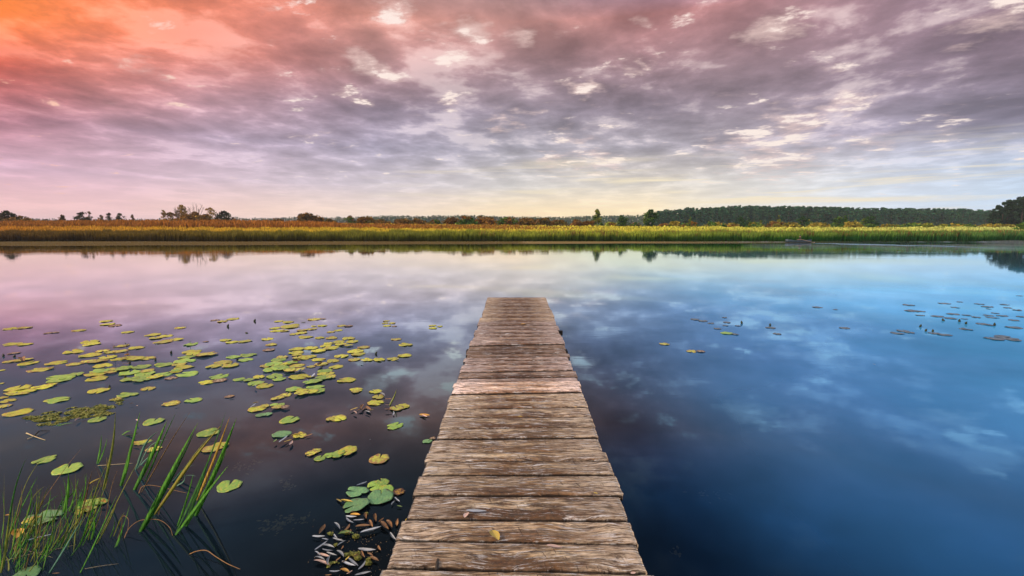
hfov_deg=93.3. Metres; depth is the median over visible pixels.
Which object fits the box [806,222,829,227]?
marsh bush
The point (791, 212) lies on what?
pine tree
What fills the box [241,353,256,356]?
lily pad
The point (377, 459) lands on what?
lily pad
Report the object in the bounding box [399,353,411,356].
lily pad
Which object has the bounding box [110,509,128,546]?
reed plant
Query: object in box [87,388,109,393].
lily pad
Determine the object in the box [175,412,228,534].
reed plant
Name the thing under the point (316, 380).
lily pad
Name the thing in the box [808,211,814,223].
pine tree
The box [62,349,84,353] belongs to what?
lily pad
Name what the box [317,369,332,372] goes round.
lily pad
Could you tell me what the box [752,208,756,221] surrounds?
pine tree
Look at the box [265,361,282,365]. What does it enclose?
lily pad
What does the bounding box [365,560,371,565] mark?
floating fern
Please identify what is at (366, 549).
fallen leaf
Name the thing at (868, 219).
green tree
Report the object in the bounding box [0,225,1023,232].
golden reeds
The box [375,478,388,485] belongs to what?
lily pad
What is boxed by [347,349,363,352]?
lily pad
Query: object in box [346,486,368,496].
lily pad
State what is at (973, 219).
pine tree
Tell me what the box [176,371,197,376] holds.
lily pad
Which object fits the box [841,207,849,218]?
pine tree
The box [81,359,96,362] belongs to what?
lily pad
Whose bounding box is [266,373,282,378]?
lily pad
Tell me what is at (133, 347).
lily pad
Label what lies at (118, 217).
tree
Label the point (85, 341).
lily pad
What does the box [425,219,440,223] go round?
marsh bush
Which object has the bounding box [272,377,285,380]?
lily pad
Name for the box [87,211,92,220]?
tree
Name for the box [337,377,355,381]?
lily pad
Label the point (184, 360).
lily pad
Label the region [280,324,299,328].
lily pad
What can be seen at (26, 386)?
lily pad
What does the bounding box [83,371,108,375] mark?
lily pad
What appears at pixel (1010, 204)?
pine tree
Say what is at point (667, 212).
pine tree
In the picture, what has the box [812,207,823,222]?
pine tree
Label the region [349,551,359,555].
floating fern
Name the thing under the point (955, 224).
marsh bush
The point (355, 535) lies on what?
floating fern
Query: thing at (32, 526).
reed plant
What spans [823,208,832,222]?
pine tree
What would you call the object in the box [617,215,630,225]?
green tree
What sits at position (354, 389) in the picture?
lily pad
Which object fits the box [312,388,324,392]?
lily pad
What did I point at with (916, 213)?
pine tree
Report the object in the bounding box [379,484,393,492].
lily pad
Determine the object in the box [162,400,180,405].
lily pad
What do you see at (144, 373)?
lily pad
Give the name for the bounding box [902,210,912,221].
pine tree
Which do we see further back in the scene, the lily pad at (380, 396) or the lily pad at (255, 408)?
the lily pad at (380, 396)
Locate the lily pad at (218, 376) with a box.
[209,374,228,378]
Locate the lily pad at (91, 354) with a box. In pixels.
[79,353,102,356]
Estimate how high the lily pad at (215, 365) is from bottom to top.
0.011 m
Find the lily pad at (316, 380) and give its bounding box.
[310,379,321,382]
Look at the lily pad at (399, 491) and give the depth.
3.71 m
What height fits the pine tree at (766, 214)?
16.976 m
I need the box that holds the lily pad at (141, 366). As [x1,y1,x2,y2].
[131,364,151,368]
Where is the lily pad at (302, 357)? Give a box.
[297,355,313,359]
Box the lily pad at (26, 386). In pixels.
[3,384,31,390]
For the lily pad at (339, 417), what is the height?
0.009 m
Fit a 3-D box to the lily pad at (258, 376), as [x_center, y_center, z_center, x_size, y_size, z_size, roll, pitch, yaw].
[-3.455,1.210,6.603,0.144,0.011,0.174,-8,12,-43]
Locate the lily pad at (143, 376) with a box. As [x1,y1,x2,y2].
[132,375,151,379]
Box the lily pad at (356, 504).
[343,498,369,512]
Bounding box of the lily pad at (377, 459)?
[369,454,388,463]
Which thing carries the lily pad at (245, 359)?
on the water
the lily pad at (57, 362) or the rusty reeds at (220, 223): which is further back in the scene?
the rusty reeds at (220, 223)
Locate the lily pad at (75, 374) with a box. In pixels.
[67,372,83,375]
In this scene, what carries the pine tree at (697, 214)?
on the ground
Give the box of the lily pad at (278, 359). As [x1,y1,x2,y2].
[271,357,285,361]
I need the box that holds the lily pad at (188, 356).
[178,355,194,357]
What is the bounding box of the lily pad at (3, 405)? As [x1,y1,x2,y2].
[0,404,12,407]
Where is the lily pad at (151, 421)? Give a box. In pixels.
[143,418,164,425]
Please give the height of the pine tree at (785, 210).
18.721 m
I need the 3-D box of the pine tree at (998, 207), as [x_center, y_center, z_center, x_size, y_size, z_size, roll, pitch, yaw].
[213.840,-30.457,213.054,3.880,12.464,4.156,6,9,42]
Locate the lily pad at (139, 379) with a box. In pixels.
[132,378,149,381]
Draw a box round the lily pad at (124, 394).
[116,392,138,397]
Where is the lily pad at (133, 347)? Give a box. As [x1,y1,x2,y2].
[128,346,143,349]
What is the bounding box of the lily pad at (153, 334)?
[144,333,160,335]
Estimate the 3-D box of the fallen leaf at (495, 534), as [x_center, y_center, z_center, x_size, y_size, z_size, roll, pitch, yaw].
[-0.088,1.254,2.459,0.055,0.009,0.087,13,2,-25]
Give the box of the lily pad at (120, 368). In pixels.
[114,367,130,369]
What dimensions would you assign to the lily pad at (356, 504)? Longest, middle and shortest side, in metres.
0.188 x 0.175 x 0.010 m
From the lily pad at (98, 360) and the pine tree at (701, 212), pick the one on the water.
the lily pad at (98, 360)
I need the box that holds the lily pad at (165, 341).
[153,339,172,342]
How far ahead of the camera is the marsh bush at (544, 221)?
168.20 m
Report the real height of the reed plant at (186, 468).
0.710 m
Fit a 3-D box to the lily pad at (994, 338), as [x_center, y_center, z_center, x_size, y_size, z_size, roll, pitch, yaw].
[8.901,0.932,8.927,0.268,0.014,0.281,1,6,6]
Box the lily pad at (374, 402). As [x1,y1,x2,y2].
[367,400,383,404]
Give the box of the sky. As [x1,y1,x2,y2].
[0,0,1023,221]
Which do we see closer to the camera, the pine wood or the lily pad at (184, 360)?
the lily pad at (184, 360)
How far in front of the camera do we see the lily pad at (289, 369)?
6.86 m
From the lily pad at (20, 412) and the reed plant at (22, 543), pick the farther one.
the lily pad at (20, 412)
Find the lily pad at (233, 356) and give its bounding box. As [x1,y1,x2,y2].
[226,355,240,358]
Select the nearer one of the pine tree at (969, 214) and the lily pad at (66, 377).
the lily pad at (66, 377)
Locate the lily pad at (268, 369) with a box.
[263,367,278,371]
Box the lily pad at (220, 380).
[212,378,226,381]
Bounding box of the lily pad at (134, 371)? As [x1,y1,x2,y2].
[119,369,140,374]
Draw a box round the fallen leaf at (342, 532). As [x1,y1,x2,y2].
[338,530,352,533]
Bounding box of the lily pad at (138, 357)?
[126,356,144,359]
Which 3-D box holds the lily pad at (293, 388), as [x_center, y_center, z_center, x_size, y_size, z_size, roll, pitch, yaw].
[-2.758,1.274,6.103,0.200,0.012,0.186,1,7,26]
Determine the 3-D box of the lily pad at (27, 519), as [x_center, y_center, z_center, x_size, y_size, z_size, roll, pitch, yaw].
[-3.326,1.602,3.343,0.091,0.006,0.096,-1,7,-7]
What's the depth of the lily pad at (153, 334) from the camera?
9.29 m
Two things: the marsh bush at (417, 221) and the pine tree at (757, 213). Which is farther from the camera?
the pine tree at (757, 213)
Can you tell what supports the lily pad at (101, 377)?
on the water
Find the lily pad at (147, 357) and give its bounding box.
[139,356,155,359]
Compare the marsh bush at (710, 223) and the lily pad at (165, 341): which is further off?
the marsh bush at (710, 223)
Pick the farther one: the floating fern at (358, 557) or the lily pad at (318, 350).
the lily pad at (318, 350)
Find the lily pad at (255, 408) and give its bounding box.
[247,406,265,411]
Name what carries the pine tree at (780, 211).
on the ground
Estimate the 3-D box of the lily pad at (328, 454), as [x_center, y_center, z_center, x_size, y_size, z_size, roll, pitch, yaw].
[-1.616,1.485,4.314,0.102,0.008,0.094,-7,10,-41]
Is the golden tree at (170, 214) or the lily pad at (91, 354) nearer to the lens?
the lily pad at (91, 354)
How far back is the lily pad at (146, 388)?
6.12 m
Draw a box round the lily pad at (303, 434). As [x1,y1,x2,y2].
[293,431,306,437]
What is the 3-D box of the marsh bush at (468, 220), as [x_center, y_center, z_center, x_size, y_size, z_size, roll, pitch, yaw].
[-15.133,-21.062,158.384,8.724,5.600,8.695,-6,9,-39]
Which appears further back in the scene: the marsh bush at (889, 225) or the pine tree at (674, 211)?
the pine tree at (674, 211)
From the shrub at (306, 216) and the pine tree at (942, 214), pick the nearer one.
the shrub at (306, 216)
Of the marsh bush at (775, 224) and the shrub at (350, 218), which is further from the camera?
the shrub at (350, 218)
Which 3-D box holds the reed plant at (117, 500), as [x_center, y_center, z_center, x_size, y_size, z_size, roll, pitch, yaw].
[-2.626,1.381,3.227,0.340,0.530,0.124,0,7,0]
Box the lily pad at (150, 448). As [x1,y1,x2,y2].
[145,446,162,451]
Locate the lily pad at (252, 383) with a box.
[248,380,264,385]
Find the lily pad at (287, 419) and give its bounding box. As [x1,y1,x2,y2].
[279,416,299,423]
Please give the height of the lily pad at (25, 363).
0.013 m
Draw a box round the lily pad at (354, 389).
[349,387,362,390]
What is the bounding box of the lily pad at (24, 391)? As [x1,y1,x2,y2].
[3,388,36,394]
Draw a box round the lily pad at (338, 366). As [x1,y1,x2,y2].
[329,364,342,368]
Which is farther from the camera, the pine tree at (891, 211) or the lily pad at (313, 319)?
the pine tree at (891, 211)
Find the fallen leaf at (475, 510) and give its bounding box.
[467,509,485,511]
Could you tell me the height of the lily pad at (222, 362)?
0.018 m
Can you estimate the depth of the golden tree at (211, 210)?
203.47 m
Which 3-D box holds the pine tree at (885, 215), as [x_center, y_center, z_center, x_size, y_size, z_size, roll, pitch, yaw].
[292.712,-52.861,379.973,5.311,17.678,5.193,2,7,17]
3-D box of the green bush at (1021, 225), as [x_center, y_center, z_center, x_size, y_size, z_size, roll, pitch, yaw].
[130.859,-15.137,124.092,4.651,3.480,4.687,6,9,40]
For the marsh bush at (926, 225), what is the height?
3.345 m
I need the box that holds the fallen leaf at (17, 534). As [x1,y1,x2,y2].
[11,528,23,537]
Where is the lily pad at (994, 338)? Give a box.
[984,337,1004,339]
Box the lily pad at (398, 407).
[390,405,403,410]
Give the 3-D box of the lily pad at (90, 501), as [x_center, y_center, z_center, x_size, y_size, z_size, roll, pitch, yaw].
[-3.083,1.581,3.541,0.186,0.013,0.172,1,7,14]
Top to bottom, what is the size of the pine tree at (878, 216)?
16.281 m
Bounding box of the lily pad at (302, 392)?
[294,390,308,394]
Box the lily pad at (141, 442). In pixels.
[135,439,150,444]
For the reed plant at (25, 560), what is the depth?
2.86 m
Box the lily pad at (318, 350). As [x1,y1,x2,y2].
[310,349,325,351]
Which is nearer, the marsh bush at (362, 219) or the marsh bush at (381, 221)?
the marsh bush at (381, 221)
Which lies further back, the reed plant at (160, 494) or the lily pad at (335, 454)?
the lily pad at (335, 454)
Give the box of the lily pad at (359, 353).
[351,352,365,355]
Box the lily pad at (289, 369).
[284,368,295,371]
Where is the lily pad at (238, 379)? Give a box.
[233,377,244,380]
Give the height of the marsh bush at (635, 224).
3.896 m
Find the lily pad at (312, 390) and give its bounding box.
[309,389,318,392]
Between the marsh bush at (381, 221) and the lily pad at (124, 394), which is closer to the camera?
the lily pad at (124, 394)
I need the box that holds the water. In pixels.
[0,241,1023,575]
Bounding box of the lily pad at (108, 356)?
[99,355,117,358]
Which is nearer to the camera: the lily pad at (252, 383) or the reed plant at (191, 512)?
the reed plant at (191, 512)
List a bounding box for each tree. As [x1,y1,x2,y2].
[0,210,16,219]
[73,212,88,219]
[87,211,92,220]
[113,213,126,220]
[161,210,166,219]
[165,212,175,219]
[174,205,187,217]
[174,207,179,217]
[187,204,203,214]
[205,207,216,218]
[212,210,233,220]
[593,209,602,225]
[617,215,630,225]
[642,209,658,226]
[665,209,670,224]
[667,210,672,222]
[672,210,677,220]
[677,209,682,223]
[683,212,687,222]
[688,208,694,220]
[693,210,699,225]
[698,207,705,223]
[709,208,715,221]
[713,207,718,221]
[717,207,723,222]
[725,209,732,223]
[734,207,739,222]
[734,217,746,226]
[742,206,746,220]
[745,209,751,222]
[749,206,756,220]
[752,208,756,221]
[754,209,759,221]
[760,206,765,222]
[762,210,769,225]
[765,208,774,225]
[774,206,781,219]
[778,206,783,222]
[783,208,788,220]
[786,206,792,221]
[788,208,794,220]
[793,208,800,223]
[795,207,804,224]
[796,216,809,227]
[803,208,809,217]
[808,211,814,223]
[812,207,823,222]
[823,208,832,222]
[825,207,834,221]
[830,216,844,224]
[835,208,843,219]
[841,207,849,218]
[846,211,853,220]
[852,209,859,220]
[857,211,862,221]
[862,216,878,224]
[873,209,878,221]
[876,211,882,222]
[882,210,888,223]
[886,208,890,223]
[887,210,894,223]
[891,209,897,223]
[895,208,901,222]
[901,209,907,224]
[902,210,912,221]
[912,210,918,222]
[916,210,923,222]
[922,211,928,223]
[928,208,938,223]
[939,210,946,222]
[950,208,956,221]
[956,209,961,222]
[958,208,966,223]
[965,209,972,223]
[967,211,975,222]
[975,213,981,225]
[986,209,997,224]
[993,205,1003,223]
[999,202,1010,223]
[1004,199,1017,224]
[1004,199,1019,222]
[1011,196,1023,222]
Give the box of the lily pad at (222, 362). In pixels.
[214,360,232,364]
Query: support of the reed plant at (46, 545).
on the water
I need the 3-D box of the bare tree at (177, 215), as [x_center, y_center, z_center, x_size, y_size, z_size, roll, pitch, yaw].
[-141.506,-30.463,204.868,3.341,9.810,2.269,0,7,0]
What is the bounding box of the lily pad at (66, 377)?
[58,375,75,378]
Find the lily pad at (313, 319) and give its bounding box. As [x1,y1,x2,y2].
[307,318,320,320]
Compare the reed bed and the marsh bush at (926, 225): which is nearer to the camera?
the reed bed
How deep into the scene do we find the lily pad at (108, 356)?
7.64 m
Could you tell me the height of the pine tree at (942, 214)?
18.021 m
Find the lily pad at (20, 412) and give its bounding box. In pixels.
[2,408,33,416]
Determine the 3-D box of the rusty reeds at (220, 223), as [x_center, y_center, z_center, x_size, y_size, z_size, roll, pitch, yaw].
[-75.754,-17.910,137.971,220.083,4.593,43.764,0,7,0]
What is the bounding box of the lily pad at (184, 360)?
[173,358,195,362]
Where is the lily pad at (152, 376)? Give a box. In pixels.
[146,374,163,378]
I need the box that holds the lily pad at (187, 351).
[182,350,201,353]
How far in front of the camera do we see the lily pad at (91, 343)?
8.52 m
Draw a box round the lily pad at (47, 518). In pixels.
[23,509,64,525]
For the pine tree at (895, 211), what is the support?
on the ground
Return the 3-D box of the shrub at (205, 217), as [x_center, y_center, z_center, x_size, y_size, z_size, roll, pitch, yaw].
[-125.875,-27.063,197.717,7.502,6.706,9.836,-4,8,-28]
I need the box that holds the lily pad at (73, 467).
[51,462,83,474]
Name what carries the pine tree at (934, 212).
on the ground
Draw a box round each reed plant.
[0,511,22,572]
[1,459,39,548]
[3,513,35,567]
[14,523,51,571]
[17,487,65,549]
[28,485,50,568]
[30,505,71,565]
[44,454,77,528]
[49,502,113,572]
[51,488,92,555]
[59,473,91,551]
[68,497,102,546]
[72,480,116,543]
[86,463,107,519]
[96,411,115,489]
[96,435,106,463]
[100,462,137,533]
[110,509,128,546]
[119,414,139,485]
[133,421,166,489]
[135,432,193,485]
[139,423,197,531]
[141,414,188,491]
[154,427,219,514]
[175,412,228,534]
[194,417,235,515]
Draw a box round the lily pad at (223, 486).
[217,479,242,492]
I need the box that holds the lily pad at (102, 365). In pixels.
[93,363,112,367]
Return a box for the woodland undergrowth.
[660,219,1004,226]
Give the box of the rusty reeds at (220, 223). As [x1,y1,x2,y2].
[0,218,615,229]
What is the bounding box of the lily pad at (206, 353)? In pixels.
[195,351,216,355]
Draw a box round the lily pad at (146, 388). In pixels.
[140,386,155,390]
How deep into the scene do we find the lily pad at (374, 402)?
5.63 m
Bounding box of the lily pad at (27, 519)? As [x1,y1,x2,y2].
[21,516,40,523]
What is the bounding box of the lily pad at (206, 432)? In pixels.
[196,428,218,436]
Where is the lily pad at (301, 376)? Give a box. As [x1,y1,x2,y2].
[288,374,308,378]
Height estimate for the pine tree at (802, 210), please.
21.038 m
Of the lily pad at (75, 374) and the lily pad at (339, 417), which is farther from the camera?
the lily pad at (75, 374)
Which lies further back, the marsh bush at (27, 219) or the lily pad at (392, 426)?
the marsh bush at (27, 219)
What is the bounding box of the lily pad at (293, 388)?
[285,386,301,390]
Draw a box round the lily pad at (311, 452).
[305,450,317,455]
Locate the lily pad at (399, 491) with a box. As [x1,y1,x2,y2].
[393,488,404,494]
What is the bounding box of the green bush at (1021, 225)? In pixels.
[1012,222,1023,229]
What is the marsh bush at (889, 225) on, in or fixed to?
on the ground
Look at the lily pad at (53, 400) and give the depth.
5.69 m
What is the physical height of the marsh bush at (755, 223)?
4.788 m
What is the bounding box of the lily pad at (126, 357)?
[121,356,137,358]
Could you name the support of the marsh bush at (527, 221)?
on the ground
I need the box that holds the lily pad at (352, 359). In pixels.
[348,358,360,360]
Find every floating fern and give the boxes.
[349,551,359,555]
[352,533,359,538]
[354,555,361,560]
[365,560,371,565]
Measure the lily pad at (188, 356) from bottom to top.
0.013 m
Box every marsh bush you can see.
[15,218,35,220]
[354,216,374,223]
[365,219,392,223]
[394,218,413,223]
[411,218,427,223]
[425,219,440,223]
[442,216,459,223]
[455,215,477,224]
[473,215,497,224]
[496,217,517,224]
[512,217,539,225]
[535,217,551,225]
[549,219,569,225]
[570,219,583,225]
[582,220,596,225]
[604,221,617,225]
[629,222,640,226]
[668,221,680,225]
[680,221,698,226]
[703,221,727,226]
[725,223,739,226]
[745,221,764,227]
[765,221,783,227]
[780,222,801,227]
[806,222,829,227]
[830,222,843,226]
[843,221,864,227]
[864,223,879,227]
[877,223,904,227]
[899,222,923,226]
[921,223,935,227]
[946,223,975,226]
[983,223,1016,227]
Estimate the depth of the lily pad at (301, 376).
6.62 m
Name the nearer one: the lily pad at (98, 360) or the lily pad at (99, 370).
the lily pad at (99, 370)
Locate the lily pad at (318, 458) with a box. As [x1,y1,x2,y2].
[314,455,325,460]
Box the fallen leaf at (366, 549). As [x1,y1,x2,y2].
[358,547,375,550]
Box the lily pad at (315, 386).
[306,385,324,389]
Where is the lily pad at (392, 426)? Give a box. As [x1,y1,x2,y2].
[387,422,402,429]
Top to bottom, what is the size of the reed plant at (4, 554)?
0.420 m
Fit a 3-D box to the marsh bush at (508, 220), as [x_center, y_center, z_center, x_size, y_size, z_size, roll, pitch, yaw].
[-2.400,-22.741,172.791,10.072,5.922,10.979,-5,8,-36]
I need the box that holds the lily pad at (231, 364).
[222,362,238,366]
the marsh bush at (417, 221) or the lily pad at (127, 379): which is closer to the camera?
the lily pad at (127, 379)
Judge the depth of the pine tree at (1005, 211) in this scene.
216.74 m
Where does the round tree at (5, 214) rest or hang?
on the ground
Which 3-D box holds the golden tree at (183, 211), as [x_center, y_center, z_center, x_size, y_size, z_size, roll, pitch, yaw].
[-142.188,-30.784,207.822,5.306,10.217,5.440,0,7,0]
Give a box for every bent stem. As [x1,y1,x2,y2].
[124,519,172,537]
[190,550,238,568]
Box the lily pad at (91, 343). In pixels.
[82,342,100,345]
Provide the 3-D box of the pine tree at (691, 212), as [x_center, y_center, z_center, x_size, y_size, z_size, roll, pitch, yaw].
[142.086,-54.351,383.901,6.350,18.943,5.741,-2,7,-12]
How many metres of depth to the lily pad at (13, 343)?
8.51 m
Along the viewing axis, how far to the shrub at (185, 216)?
197.05 m
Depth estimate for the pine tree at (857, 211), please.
389.12 m
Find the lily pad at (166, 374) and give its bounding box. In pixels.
[154,372,172,375]
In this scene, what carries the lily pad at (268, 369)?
on the water
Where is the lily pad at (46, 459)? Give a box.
[31,455,56,463]
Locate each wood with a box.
[32,215,646,225]
[653,205,1006,225]
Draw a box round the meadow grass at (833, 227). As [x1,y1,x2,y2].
[346,223,1019,229]
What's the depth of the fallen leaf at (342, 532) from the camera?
3.19 m
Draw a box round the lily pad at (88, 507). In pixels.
[77,506,91,514]
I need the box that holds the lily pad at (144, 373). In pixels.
[134,371,155,375]
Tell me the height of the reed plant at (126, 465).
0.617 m
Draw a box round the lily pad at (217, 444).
[212,442,228,448]
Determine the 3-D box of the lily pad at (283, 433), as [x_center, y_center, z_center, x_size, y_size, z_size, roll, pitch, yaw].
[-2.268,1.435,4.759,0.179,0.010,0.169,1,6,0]
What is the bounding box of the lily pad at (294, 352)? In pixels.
[289,351,303,353]
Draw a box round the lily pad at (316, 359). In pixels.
[311,358,325,360]
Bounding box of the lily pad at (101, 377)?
[85,375,107,380]
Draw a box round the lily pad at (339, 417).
[330,415,345,420]
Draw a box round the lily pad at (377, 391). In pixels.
[369,389,381,392]
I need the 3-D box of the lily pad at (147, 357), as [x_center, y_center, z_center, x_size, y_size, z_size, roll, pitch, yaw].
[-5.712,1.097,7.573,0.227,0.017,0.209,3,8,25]
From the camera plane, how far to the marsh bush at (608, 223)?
162.08 m
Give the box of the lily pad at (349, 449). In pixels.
[338,445,356,454]
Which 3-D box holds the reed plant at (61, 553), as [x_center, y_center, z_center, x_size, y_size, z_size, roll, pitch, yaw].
[-2.518,1.450,2.826,0.433,0.490,0.055,0,7,0]
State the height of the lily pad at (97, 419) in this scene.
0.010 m
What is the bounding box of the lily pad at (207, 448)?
[202,445,216,451]
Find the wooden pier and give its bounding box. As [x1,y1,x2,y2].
[380,297,650,575]
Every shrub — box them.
[7,215,29,219]
[173,213,193,220]
[190,211,199,220]
[195,214,210,220]
[294,212,324,221]
[343,215,354,223]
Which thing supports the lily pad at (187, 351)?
on the water
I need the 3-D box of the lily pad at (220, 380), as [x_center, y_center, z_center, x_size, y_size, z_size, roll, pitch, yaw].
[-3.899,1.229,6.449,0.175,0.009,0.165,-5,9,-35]
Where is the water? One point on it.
(810, 439)
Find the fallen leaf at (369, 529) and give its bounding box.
[360,526,380,532]
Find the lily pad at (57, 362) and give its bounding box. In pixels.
[44,360,67,364]
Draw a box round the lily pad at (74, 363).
[66,362,82,365]
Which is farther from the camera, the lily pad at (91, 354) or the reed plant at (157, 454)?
the lily pad at (91, 354)
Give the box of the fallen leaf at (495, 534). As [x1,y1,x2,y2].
[489,530,499,539]
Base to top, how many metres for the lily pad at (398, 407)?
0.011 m
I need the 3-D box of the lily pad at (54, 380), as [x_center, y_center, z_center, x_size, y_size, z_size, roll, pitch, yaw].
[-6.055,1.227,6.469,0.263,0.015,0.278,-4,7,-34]
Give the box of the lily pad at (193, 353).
[186,351,199,355]
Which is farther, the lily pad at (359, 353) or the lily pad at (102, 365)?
the lily pad at (359, 353)
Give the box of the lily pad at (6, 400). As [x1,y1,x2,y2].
[0,398,16,402]
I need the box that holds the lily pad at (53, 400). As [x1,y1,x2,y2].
[43,397,69,403]
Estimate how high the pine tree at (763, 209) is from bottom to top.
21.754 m
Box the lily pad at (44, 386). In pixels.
[31,383,56,388]
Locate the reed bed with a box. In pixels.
[0,228,1023,241]
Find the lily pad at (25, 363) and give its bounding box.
[17,361,38,365]
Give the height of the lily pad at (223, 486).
0.010 m
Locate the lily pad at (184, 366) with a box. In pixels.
[174,365,193,369]
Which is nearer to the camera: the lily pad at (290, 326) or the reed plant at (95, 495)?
the reed plant at (95, 495)
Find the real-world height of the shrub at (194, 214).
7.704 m
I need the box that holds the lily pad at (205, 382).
[198,380,212,384]
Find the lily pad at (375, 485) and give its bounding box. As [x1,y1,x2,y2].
[367,481,386,490]
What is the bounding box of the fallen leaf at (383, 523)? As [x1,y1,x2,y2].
[380,521,388,528]
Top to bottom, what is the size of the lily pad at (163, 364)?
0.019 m
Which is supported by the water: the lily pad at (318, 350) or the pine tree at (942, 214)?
the lily pad at (318, 350)
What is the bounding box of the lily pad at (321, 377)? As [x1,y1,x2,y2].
[315,375,331,378]
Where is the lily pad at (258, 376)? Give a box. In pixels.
[253,375,264,378]
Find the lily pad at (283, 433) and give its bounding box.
[272,430,291,436]
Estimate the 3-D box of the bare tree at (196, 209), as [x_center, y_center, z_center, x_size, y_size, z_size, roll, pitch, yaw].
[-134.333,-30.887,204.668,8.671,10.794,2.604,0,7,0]
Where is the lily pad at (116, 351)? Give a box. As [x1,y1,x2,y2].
[113,349,128,352]
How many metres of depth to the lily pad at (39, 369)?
6.95 m
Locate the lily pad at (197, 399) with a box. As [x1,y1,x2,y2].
[184,397,202,402]
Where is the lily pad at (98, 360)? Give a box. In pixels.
[87,359,108,362]
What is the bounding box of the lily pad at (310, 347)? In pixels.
[304,346,317,349]
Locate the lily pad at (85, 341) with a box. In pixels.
[80,340,99,343]
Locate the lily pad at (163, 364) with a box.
[155,362,174,366]
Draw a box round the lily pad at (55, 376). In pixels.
[46,374,67,378]
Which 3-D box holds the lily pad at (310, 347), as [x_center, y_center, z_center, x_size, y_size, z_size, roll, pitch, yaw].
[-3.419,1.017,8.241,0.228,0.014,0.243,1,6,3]
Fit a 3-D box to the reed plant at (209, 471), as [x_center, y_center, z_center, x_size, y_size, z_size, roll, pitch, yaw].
[-2.118,1.244,3.453,0.500,0.754,0.201,0,7,4]
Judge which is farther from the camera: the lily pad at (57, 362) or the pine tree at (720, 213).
the pine tree at (720, 213)
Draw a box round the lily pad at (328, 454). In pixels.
[324,452,332,457]
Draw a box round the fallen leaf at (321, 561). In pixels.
[315,559,329,564]
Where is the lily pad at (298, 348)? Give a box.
[289,347,303,349]
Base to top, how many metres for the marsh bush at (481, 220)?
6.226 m
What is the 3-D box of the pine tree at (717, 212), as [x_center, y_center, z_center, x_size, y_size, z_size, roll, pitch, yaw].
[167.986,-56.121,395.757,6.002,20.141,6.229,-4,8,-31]
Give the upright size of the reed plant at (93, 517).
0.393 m
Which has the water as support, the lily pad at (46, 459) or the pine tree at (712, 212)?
the lily pad at (46, 459)
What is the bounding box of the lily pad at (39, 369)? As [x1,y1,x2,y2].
[26,367,53,372]
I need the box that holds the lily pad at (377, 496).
[368,489,393,503]
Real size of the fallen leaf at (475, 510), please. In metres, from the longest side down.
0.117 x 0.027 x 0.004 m
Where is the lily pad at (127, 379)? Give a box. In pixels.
[120,376,139,381]
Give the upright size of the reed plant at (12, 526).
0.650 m
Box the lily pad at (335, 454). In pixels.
[330,450,344,456]
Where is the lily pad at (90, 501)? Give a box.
[77,497,107,509]
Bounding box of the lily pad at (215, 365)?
[205,364,221,367]
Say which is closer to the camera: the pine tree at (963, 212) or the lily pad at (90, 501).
the lily pad at (90, 501)
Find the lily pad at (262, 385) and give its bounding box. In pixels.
[256,383,273,387]
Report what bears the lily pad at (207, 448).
on the water
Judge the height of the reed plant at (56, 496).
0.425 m
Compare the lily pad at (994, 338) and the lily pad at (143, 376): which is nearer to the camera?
the lily pad at (143, 376)
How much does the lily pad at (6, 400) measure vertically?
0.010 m
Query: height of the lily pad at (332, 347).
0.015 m
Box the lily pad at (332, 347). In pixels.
[325,346,338,348]
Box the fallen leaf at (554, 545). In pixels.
[547,544,560,547]
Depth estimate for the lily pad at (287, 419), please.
5.12 m
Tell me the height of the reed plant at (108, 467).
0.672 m
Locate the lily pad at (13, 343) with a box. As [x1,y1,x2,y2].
[2,342,22,345]
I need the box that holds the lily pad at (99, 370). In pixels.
[90,368,110,372]
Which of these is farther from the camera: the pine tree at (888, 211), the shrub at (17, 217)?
the pine tree at (888, 211)
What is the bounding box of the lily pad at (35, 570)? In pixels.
[13,565,41,575]
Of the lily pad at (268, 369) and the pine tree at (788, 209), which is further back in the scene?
the pine tree at (788, 209)
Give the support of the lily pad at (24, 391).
on the water
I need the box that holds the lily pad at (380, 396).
[372,394,383,398]
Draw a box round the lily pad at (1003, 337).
[994,336,1018,339]
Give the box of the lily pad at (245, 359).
[238,358,252,361]
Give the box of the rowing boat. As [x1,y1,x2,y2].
[785,239,811,242]
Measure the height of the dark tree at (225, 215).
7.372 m
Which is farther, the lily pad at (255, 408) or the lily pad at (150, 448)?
the lily pad at (255, 408)
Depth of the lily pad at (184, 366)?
7.11 m
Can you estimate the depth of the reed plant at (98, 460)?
4.18 m
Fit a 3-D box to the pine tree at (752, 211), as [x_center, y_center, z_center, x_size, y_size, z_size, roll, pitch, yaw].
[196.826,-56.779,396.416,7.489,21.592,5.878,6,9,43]
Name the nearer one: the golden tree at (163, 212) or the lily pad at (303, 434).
the lily pad at (303, 434)
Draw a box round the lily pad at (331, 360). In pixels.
[327,359,338,362]
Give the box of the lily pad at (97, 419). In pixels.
[87,416,106,421]
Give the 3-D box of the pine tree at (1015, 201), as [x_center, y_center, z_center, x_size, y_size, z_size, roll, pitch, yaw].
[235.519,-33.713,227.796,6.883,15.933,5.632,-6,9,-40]
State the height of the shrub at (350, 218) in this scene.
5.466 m
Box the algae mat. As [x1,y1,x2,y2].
[22,397,123,425]
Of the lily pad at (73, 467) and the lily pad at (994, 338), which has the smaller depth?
the lily pad at (73, 467)
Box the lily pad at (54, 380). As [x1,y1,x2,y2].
[46,377,71,382]
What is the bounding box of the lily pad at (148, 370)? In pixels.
[140,368,154,371]
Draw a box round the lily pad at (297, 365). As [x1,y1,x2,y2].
[289,364,304,367]
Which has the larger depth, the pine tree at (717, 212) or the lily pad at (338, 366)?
the pine tree at (717, 212)
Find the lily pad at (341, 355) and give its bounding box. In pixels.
[334,354,348,357]
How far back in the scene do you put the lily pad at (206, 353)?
7.79 m

